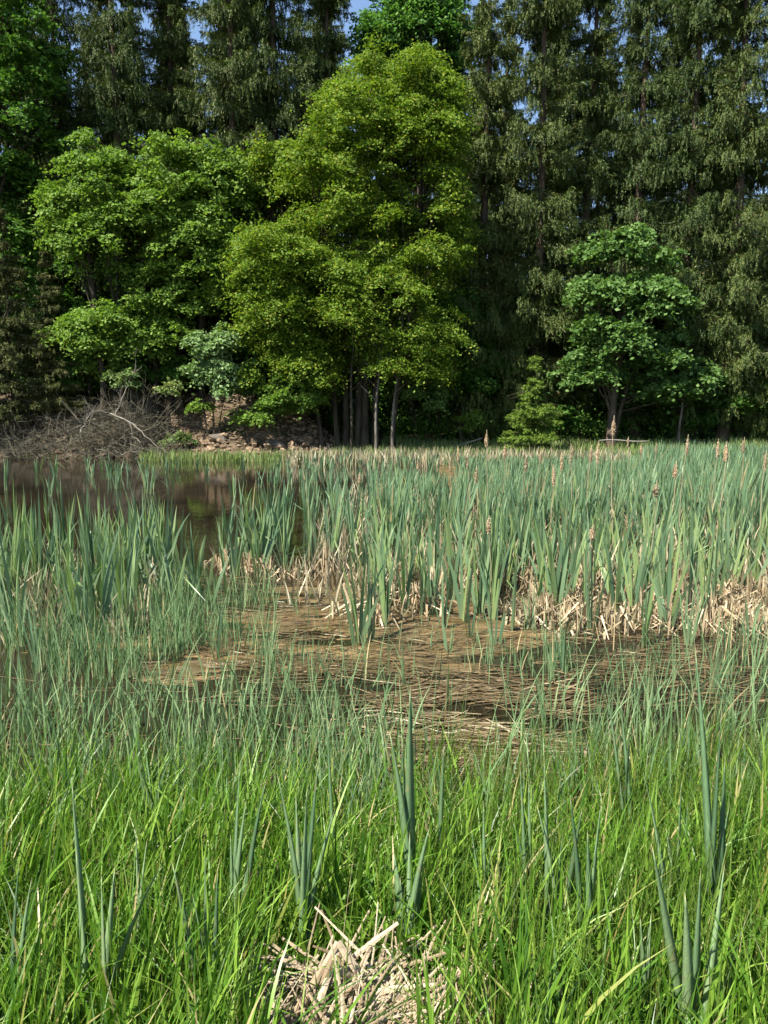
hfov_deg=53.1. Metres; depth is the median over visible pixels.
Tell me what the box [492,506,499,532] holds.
cattail
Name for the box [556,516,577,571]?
cattail
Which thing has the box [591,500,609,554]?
cattail
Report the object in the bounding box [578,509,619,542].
cattail
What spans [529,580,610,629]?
straw tuft
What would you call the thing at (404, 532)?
cattail
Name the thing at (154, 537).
cattail
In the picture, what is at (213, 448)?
rock
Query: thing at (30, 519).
cattail
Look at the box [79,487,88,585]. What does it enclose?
cattail
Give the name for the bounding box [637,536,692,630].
cattail
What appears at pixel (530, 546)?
cattail
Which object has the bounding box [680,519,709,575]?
cattail
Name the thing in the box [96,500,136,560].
cattail
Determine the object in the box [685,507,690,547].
cattail
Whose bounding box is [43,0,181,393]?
spruce tree
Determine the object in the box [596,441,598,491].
dry cattail stalk
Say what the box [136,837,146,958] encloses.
cattail
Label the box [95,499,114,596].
cattail
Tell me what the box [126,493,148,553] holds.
cattail
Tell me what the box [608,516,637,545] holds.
cattail
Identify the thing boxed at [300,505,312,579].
cattail
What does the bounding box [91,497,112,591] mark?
cattail
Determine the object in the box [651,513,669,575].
cattail
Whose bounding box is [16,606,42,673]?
cattail
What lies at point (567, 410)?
shrub
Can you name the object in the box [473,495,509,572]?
cattail
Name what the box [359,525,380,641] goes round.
cattail
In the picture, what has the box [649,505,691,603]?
cattail
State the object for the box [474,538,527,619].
cattail
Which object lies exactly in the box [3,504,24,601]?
cattail
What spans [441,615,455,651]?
cattail
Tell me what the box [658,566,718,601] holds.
straw tuft
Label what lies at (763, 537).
cattail
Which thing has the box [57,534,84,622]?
cattail
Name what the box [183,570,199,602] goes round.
cattail
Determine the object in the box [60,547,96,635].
cattail
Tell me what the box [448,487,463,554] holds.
cattail
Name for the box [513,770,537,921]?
cattail
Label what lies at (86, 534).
cattail
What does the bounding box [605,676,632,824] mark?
cattail
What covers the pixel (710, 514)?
cattail
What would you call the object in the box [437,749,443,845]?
cattail
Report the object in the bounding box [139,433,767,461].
bank grass
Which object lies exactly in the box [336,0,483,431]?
ash tree
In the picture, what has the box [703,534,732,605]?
cattail
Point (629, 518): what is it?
cattail
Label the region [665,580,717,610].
straw tuft
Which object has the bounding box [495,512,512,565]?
cattail
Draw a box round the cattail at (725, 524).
[717,509,736,539]
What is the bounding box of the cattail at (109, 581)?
[106,507,114,619]
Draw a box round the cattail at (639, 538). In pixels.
[632,520,641,558]
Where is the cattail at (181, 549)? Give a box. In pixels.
[155,515,196,578]
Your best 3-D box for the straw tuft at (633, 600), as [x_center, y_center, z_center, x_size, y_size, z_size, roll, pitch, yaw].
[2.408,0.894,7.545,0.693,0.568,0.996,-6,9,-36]
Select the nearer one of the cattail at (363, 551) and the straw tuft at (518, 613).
the straw tuft at (518, 613)
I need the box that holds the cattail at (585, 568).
[579,522,602,601]
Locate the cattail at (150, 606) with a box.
[149,583,151,639]
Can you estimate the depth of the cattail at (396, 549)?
8.65 m
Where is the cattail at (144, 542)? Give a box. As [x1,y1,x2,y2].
[112,493,158,576]
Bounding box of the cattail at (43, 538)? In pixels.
[28,508,49,568]
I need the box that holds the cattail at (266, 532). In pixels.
[252,515,269,555]
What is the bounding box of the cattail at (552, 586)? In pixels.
[539,522,571,609]
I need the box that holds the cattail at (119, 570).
[96,530,129,617]
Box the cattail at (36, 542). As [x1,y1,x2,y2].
[12,511,38,590]
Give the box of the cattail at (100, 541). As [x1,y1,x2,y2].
[80,504,114,621]
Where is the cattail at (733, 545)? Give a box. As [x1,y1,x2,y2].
[697,512,739,580]
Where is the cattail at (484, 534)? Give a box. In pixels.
[477,498,495,585]
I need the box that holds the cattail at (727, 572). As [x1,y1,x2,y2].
[706,528,765,589]
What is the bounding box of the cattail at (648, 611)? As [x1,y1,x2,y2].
[632,571,656,646]
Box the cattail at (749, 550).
[742,529,758,579]
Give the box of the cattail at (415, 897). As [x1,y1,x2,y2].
[394,827,429,945]
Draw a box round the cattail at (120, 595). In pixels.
[110,520,135,636]
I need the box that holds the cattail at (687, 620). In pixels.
[676,564,711,646]
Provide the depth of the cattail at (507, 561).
8.46 m
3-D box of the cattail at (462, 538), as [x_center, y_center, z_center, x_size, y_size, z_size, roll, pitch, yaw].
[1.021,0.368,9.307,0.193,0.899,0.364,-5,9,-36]
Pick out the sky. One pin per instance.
(356, 5)
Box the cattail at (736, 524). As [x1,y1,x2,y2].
[721,493,746,564]
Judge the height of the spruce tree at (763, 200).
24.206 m
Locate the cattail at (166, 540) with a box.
[147,490,189,574]
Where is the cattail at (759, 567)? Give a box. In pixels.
[729,539,767,588]
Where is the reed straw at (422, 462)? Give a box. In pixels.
[1,444,767,650]
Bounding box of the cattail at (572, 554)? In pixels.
[557,511,584,579]
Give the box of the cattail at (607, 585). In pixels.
[578,527,641,596]
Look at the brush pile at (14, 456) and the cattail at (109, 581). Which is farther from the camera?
the brush pile at (14, 456)
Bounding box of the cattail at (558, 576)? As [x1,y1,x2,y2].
[523,515,584,605]
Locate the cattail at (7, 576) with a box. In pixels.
[0,536,28,638]
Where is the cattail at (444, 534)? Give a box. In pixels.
[439,515,453,562]
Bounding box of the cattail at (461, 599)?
[444,526,474,621]
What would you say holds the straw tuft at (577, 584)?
on the mud
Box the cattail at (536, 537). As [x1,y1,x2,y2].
[531,503,558,582]
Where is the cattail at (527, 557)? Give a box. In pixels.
[525,500,531,572]
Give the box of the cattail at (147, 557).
[131,493,160,588]
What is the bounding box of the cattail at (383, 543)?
[370,509,391,579]
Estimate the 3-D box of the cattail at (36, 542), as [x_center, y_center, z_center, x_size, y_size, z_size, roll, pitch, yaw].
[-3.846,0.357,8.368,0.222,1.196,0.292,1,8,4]
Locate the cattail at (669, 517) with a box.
[654,492,673,534]
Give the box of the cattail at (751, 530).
[746,502,767,545]
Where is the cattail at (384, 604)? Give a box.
[370,540,404,625]
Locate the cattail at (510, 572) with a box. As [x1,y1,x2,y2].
[496,527,530,592]
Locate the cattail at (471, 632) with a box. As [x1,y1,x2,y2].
[464,596,477,637]
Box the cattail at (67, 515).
[64,490,72,530]
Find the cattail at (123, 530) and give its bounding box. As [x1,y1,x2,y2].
[112,501,141,561]
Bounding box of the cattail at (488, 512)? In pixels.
[483,494,497,537]
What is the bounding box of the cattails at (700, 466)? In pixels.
[0,440,767,562]
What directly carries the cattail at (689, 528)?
on the water
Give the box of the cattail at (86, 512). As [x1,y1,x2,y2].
[72,490,107,555]
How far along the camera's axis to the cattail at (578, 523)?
10.02 m
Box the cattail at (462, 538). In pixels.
[453,510,480,560]
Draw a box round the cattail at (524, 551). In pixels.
[507,500,529,579]
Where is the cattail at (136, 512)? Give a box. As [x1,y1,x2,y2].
[121,483,152,538]
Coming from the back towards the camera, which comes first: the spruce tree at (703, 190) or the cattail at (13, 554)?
the spruce tree at (703, 190)
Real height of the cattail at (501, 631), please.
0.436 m
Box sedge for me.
[0,542,767,844]
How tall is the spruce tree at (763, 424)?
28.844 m
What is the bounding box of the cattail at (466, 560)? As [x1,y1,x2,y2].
[465,540,474,589]
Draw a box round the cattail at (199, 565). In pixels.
[184,522,205,591]
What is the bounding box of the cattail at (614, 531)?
[602,498,623,557]
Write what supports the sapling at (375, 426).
on the ground at (236, 426)
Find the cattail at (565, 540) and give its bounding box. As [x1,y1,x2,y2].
[555,526,568,579]
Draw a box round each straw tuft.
[0,577,41,613]
[0,602,54,635]
[23,570,56,596]
[204,546,229,569]
[214,548,254,574]
[240,552,271,575]
[247,554,283,578]
[266,554,317,579]
[270,562,301,582]
[298,544,337,580]
[308,537,357,586]
[322,583,386,609]
[325,584,437,618]
[333,584,431,630]
[340,564,366,589]
[346,605,394,627]
[354,565,386,587]
[356,553,400,589]
[361,552,437,583]
[365,575,451,604]
[367,564,412,592]
[379,584,456,614]
[386,578,440,611]
[410,589,479,618]
[411,555,444,584]
[418,568,464,592]
[438,559,479,588]
[465,563,544,591]
[477,565,526,594]
[480,597,525,623]
[498,571,516,593]
[498,590,571,626]
[501,588,593,623]
[506,592,572,610]
[506,602,574,623]
[509,592,572,632]
[515,581,583,618]
[516,578,536,602]
[522,592,575,627]
[525,563,597,603]
[528,561,594,592]
[528,600,575,629]
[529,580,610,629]
[531,587,617,615]
[531,595,586,638]
[538,599,597,638]
[545,587,593,605]
[561,594,631,640]
[566,591,652,633]
[568,585,605,603]
[573,590,619,616]
[575,578,597,602]
[578,570,615,596]
[578,573,614,596]
[594,580,656,623]
[597,578,654,606]
[601,598,678,631]
[601,605,649,638]
[607,584,698,628]
[621,603,674,633]
[625,587,658,617]
[650,584,739,634]
[650,591,722,638]
[651,587,741,637]
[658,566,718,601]
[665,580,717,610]
[671,600,766,637]
[674,586,743,605]
[678,597,764,640]
[683,562,730,594]
[683,598,739,636]
[684,587,737,611]
[685,591,767,631]
[706,587,755,615]
[710,580,745,598]
[713,607,767,638]
[718,577,760,611]
[723,585,767,619]
[725,584,763,601]
[731,571,767,602]
[737,588,767,617]
[741,581,767,609]
[742,602,767,639]
[746,608,767,635]
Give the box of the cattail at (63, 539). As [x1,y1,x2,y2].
[54,479,75,570]
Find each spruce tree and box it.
[0,20,56,319]
[0,51,36,371]
[0,207,64,439]
[0,327,19,420]
[1,0,111,391]
[1,7,58,317]
[16,250,94,428]
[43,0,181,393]
[43,14,74,176]
[74,28,106,383]
[76,0,143,360]
[116,0,155,382]
[126,0,216,391]
[145,10,188,169]
[154,3,212,152]
[162,19,199,136]
[165,0,306,392]
[198,0,259,376]
[210,0,342,385]
[236,0,287,151]
[281,0,313,218]
[290,0,381,427]
[296,5,367,409]
[348,33,434,430]
[388,0,515,429]
[401,179,443,416]
[421,0,549,440]
[433,0,501,297]
[467,0,611,431]
[471,0,549,428]
[516,9,604,404]
[520,110,569,402]
[523,0,639,436]
[526,63,579,406]
[549,0,719,438]
[554,1,627,418]
[589,30,659,430]
[607,36,635,262]
[620,0,767,440]
[620,13,717,426]
[644,0,767,440]
[677,40,709,260]
[680,37,751,428]
[697,12,765,410]
[705,0,767,441]
[755,174,767,376]
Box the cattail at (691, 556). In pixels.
[688,533,703,609]
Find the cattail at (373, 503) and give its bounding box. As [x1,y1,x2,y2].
[364,492,385,544]
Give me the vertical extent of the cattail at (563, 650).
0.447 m
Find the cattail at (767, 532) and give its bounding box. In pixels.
[764,511,767,556]
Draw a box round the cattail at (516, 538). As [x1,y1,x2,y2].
[503,497,524,564]
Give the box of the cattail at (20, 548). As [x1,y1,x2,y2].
[0,512,36,592]
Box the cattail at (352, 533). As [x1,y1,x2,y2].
[346,495,359,562]
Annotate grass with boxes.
[0,705,767,1023]
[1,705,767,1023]
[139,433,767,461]
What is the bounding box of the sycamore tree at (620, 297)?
[544,221,735,448]
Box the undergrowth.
[9,342,767,444]
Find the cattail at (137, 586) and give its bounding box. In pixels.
[133,508,139,603]
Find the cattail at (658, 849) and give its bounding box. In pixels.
[643,774,672,927]
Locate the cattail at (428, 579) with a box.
[416,529,452,614]
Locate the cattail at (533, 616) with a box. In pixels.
[522,583,538,629]
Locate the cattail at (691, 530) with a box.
[676,487,700,570]
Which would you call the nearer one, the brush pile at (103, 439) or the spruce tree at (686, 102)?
the brush pile at (103, 439)
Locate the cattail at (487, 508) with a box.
[486,488,499,538]
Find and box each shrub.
[43,351,99,400]
[68,340,150,410]
[99,368,142,445]
[107,354,163,407]
[151,376,186,444]
[154,354,197,401]
[157,428,202,449]
[176,320,247,441]
[184,397,221,440]
[225,408,274,447]
[229,354,278,401]
[249,372,333,442]
[301,338,348,428]
[383,373,453,446]
[452,409,491,445]
[540,405,601,443]
[662,411,728,439]
[693,378,767,440]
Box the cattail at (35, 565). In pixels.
[29,526,48,592]
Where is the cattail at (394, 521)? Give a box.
[393,498,409,554]
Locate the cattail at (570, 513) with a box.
[566,493,573,531]
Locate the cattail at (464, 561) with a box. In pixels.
[438,511,475,583]
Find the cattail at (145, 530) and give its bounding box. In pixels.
[130,506,151,562]
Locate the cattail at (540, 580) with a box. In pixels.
[531,548,543,597]
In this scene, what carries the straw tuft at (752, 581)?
on the mud
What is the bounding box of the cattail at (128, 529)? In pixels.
[122,500,134,585]
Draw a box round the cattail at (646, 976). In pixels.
[639,912,651,1023]
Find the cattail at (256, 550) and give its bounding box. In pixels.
[251,506,265,564]
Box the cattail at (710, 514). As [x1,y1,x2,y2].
[703,496,730,566]
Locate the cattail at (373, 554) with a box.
[361,535,395,592]
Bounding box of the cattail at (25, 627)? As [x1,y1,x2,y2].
[0,575,31,646]
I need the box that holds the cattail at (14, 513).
[0,485,16,559]
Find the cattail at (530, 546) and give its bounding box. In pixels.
[525,520,535,575]
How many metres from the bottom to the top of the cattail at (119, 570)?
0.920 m
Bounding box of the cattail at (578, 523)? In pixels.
[577,505,583,539]
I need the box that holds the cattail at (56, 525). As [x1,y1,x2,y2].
[41,504,78,573]
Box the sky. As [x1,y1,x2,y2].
[0,0,767,277]
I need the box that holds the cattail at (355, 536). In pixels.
[345,493,361,564]
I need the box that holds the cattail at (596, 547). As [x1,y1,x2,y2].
[582,526,604,573]
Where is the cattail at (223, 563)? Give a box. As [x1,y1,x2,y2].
[217,524,226,593]
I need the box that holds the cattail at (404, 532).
[392,515,411,556]
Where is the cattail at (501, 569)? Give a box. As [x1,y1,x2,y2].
[493,520,511,595]
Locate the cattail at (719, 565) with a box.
[698,519,729,599]
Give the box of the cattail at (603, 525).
[591,506,608,546]
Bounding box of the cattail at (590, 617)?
[585,544,613,630]
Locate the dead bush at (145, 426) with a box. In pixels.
[81,365,191,454]
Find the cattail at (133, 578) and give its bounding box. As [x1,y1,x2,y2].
[97,521,143,631]
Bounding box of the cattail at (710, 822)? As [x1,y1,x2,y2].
[694,641,728,940]
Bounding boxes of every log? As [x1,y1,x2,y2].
[448,438,482,448]
[599,439,648,441]
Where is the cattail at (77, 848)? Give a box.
[72,784,90,955]
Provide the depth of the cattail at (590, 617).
6.98 m
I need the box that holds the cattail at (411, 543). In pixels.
[404,515,428,578]
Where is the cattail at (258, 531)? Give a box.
[253,511,262,551]
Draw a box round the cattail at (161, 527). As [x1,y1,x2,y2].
[148,500,169,561]
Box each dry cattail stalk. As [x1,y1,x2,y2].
[358,472,360,529]
[449,459,451,485]
[456,448,458,484]
[466,454,469,489]
[475,469,477,537]
[484,434,488,493]
[486,518,491,602]
[503,447,505,490]
[520,453,527,524]
[537,452,541,483]
[550,468,555,540]
[560,452,562,519]
[569,446,571,499]
[587,446,592,508]
[587,526,595,581]
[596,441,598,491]
[611,421,615,571]
[638,443,642,485]
[651,483,658,550]
[666,461,677,558]
[679,434,688,526]
[711,439,718,506]
[717,445,727,532]
[739,437,744,499]
[760,450,767,525]
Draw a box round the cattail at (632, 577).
[613,546,647,595]
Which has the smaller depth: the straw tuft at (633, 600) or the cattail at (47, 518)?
the straw tuft at (633, 600)
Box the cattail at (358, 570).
[352,549,361,590]
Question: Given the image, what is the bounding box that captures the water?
[0,457,767,797]
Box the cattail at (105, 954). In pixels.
[76,855,163,1023]
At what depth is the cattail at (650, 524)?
10.20 m
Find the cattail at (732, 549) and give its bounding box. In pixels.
[717,520,743,580]
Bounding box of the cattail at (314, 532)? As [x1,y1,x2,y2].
[288,499,331,562]
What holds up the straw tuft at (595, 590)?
on the mud
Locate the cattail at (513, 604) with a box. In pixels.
[511,548,517,630]
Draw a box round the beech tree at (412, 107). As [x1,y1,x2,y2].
[197,25,487,450]
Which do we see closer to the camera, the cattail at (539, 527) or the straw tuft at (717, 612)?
the straw tuft at (717, 612)
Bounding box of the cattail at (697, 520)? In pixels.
[686,498,700,548]
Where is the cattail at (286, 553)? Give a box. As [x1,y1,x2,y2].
[278,504,291,569]
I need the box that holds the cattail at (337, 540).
[325,490,344,558]
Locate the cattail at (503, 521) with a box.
[500,496,519,577]
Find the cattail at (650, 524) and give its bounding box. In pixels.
[632,506,676,544]
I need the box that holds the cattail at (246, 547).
[232,505,270,557]
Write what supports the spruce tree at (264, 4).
on the ground at (236, 426)
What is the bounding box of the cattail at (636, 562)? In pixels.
[615,529,653,595]
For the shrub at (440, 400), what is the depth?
33.79 m
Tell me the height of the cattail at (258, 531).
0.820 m
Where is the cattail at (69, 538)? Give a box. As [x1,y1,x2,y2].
[55,510,82,602]
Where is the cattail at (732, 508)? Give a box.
[715,496,739,540]
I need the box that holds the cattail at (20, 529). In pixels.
[1,498,29,577]
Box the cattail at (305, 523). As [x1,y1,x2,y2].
[300,494,311,556]
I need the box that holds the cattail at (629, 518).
[625,499,637,548]
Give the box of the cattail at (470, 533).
[450,511,480,569]
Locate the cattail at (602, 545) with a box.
[600,513,605,572]
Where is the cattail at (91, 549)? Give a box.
[80,490,109,599]
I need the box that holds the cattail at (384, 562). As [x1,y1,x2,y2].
[369,534,400,597]
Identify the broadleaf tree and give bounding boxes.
[0,246,125,396]
[128,284,293,391]
[231,130,322,389]
[392,284,529,441]
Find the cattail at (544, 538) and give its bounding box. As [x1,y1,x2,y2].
[529,505,556,578]
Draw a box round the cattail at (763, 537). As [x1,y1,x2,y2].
[740,517,767,570]
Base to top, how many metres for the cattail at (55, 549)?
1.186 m
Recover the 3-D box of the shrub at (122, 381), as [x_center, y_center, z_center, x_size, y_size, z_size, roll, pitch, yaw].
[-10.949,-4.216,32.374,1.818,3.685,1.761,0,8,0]
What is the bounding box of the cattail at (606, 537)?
[601,498,612,574]
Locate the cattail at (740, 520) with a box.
[733,490,750,553]
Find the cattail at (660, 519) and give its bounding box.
[656,503,666,540]
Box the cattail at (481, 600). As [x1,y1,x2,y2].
[463,509,492,613]
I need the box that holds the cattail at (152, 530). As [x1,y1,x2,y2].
[136,503,155,582]
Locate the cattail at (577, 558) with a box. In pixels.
[558,517,588,595]
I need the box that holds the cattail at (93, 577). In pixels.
[56,523,108,615]
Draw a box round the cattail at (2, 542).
[0,514,7,570]
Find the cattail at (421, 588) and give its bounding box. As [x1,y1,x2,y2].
[416,535,429,614]
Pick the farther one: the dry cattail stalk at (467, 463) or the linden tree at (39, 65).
the linden tree at (39, 65)
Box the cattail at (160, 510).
[155,489,174,525]
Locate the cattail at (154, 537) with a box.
[147,503,164,573]
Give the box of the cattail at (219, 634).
[205,607,226,658]
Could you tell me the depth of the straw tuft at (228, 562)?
9.68 m
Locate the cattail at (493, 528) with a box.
[476,491,511,552]
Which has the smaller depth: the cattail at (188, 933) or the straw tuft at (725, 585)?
the cattail at (188, 933)
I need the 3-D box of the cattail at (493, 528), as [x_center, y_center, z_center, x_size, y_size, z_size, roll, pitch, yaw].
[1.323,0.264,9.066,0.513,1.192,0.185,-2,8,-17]
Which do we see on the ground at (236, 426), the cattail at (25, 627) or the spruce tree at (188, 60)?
the spruce tree at (188, 60)
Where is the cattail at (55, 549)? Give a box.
[46,503,61,597]
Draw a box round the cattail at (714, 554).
[685,521,721,580]
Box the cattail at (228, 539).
[216,509,233,555]
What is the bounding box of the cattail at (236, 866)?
[230,767,266,951]
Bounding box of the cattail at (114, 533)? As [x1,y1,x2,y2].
[93,520,124,551]
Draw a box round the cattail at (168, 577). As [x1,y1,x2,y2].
[154,538,203,616]
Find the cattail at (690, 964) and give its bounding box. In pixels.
[652,847,724,1023]
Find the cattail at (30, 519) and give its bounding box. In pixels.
[23,487,35,547]
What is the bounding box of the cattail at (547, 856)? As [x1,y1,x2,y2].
[537,763,581,945]
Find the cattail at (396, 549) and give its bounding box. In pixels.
[367,508,415,580]
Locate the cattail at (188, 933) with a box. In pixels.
[172,864,218,1014]
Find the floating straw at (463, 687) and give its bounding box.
[0,575,767,801]
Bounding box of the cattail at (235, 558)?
[225,512,259,577]
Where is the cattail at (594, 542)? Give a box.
[585,502,607,567]
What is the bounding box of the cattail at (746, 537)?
[714,516,753,569]
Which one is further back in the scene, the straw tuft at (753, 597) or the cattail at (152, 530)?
the cattail at (152, 530)
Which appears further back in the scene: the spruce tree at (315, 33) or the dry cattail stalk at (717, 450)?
the spruce tree at (315, 33)
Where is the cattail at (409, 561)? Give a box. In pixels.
[398,527,419,583]
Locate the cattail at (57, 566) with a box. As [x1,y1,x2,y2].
[50,525,61,612]
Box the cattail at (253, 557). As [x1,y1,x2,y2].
[247,529,268,577]
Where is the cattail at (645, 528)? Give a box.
[637,505,659,558]
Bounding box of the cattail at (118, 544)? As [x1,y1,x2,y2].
[106,515,125,574]
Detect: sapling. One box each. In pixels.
[349,317,368,450]
[362,337,393,453]
[384,312,418,451]
[669,374,694,444]
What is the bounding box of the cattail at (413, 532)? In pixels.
[390,507,420,555]
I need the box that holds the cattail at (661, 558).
[648,525,677,583]
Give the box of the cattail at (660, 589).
[654,520,682,597]
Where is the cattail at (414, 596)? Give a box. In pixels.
[405,579,423,609]
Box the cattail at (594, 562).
[582,509,605,586]
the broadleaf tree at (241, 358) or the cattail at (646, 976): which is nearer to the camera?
the cattail at (646, 976)
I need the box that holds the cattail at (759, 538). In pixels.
[750,507,767,579]
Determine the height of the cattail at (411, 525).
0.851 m
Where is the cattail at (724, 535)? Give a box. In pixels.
[718,505,733,579]
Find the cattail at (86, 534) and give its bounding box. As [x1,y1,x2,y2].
[78,503,103,564]
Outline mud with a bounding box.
[0,464,767,686]
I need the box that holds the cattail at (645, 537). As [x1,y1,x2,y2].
[637,511,658,562]
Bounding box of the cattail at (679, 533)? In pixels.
[658,506,688,562]
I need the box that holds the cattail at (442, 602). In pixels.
[430,570,454,628]
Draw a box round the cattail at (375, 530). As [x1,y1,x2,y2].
[361,507,396,566]
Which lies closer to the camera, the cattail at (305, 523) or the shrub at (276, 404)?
the cattail at (305, 523)
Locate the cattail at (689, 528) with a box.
[686,515,706,540]
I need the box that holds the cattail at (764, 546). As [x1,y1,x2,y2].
[757,531,767,556]
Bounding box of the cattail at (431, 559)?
[427,507,445,575]
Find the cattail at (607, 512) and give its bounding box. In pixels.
[597,493,610,536]
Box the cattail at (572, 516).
[562,495,575,535]
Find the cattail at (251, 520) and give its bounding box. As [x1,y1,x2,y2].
[241,502,255,550]
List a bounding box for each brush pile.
[0,388,106,459]
[0,391,236,459]
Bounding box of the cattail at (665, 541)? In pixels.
[623,499,673,586]
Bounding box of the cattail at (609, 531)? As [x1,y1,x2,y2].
[606,507,621,563]
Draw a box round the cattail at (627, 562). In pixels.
[614,528,649,588]
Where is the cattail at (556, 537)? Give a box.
[547,498,570,571]
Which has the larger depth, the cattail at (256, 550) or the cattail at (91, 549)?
the cattail at (256, 550)
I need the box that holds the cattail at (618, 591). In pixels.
[603,517,634,618]
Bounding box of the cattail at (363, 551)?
[343,518,372,574]
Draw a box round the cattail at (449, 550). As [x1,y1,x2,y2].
[430,493,467,600]
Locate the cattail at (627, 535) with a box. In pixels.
[597,503,645,567]
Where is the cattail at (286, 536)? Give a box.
[282,490,296,553]
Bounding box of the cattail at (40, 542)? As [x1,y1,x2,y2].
[22,489,64,591]
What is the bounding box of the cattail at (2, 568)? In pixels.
[0,523,12,598]
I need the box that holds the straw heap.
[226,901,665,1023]
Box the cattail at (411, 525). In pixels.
[398,501,422,549]
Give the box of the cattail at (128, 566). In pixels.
[81,505,145,617]
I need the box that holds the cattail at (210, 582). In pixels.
[179,550,259,609]
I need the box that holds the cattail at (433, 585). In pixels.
[416,521,447,611]
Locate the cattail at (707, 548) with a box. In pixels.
[705,525,714,568]
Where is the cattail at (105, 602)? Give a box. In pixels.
[38,519,122,643]
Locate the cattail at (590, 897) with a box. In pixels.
[570,799,600,976]
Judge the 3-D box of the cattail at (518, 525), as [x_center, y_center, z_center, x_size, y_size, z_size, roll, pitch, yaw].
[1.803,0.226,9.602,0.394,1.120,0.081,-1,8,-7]
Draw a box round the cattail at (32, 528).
[8,500,34,575]
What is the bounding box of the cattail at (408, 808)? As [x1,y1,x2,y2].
[389,689,415,898]
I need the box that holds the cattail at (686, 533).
[678,503,694,549]
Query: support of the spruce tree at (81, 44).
on the ground at (236, 426)
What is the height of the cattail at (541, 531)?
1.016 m
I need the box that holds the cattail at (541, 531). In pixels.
[538,499,552,550]
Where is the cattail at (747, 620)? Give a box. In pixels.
[741,595,766,638]
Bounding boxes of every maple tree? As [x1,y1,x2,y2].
[22,126,181,430]
[99,128,269,415]
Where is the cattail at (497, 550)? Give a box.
[485,511,509,591]
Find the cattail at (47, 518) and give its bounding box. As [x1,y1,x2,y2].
[43,481,54,575]
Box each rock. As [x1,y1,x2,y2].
[208,433,227,440]
[208,446,216,452]
[216,438,225,443]
[219,433,229,437]
[264,443,272,450]
[270,441,284,445]
[273,444,285,448]
[302,442,309,446]
[304,436,313,442]
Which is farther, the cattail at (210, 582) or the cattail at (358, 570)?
the cattail at (358, 570)
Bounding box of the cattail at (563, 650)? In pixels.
[557,630,571,673]
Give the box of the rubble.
[88,393,341,459]
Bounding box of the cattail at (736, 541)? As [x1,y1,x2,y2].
[730,509,751,561]
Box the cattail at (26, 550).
[15,505,28,568]
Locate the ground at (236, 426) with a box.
[0,374,766,1022]
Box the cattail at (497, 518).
[488,495,508,539]
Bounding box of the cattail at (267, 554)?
[246,511,284,568]
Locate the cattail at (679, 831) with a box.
[666,779,687,897]
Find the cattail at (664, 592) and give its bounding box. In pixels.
[663,554,667,602]
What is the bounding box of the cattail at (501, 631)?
[483,607,505,644]
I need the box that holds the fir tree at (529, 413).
[497,355,565,452]
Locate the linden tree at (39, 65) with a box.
[0,0,82,395]
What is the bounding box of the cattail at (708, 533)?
[680,503,712,564]
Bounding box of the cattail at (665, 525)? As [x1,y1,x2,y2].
[651,501,675,565]
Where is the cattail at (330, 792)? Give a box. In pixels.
[326,718,357,846]
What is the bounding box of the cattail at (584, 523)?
[557,487,601,563]
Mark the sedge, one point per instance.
(177, 639)
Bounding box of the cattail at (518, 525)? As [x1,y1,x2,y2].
[513,487,542,556]
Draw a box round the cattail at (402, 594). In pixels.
[391,529,418,613]
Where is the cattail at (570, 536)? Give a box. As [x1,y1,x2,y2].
[566,510,578,559]
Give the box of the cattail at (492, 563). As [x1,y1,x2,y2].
[483,516,501,603]
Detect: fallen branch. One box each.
[76,396,107,432]
[109,348,141,417]
[110,413,161,459]
[121,434,152,454]
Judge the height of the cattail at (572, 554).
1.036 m
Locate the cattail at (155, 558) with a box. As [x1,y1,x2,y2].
[140,506,177,585]
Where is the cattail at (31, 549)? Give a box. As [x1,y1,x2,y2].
[28,500,41,595]
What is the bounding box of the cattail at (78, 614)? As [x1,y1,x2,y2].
[64,567,88,645]
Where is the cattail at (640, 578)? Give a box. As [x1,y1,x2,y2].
[611,523,664,618]
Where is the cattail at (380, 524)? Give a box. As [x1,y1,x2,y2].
[369,500,386,563]
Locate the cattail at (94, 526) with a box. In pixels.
[91,500,120,553]
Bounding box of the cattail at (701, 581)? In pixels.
[690,532,709,628]
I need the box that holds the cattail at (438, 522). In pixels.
[421,485,455,562]
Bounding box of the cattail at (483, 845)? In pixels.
[471,805,491,933]
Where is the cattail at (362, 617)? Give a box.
[339,541,386,643]
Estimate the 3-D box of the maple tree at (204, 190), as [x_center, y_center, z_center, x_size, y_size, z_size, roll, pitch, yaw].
[-8.917,-10.155,33.382,7.960,11.891,6.346,0,8,0]
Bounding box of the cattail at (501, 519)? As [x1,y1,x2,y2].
[494,499,517,544]
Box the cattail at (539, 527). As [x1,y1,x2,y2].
[526,506,556,563]
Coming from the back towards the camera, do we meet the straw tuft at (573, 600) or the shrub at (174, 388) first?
the shrub at (174, 388)
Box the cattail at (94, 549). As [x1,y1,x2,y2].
[88,516,97,560]
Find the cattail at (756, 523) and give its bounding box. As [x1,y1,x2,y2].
[748,503,767,545]
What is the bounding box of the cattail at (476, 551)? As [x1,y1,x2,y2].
[470,516,482,573]
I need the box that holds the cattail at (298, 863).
[277,760,334,963]
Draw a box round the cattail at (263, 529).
[254,500,282,563]
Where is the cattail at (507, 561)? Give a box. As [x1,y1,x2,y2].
[478,527,518,592]
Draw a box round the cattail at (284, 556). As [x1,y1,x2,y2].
[270,527,295,575]
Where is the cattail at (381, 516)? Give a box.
[378,495,388,538]
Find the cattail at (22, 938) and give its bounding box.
[2,866,31,998]
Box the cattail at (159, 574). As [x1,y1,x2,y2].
[137,543,175,601]
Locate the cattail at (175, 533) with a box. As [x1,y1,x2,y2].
[154,486,177,573]
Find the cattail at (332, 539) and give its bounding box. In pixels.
[319,502,341,558]
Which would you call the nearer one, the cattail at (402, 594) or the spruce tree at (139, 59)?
the cattail at (402, 594)

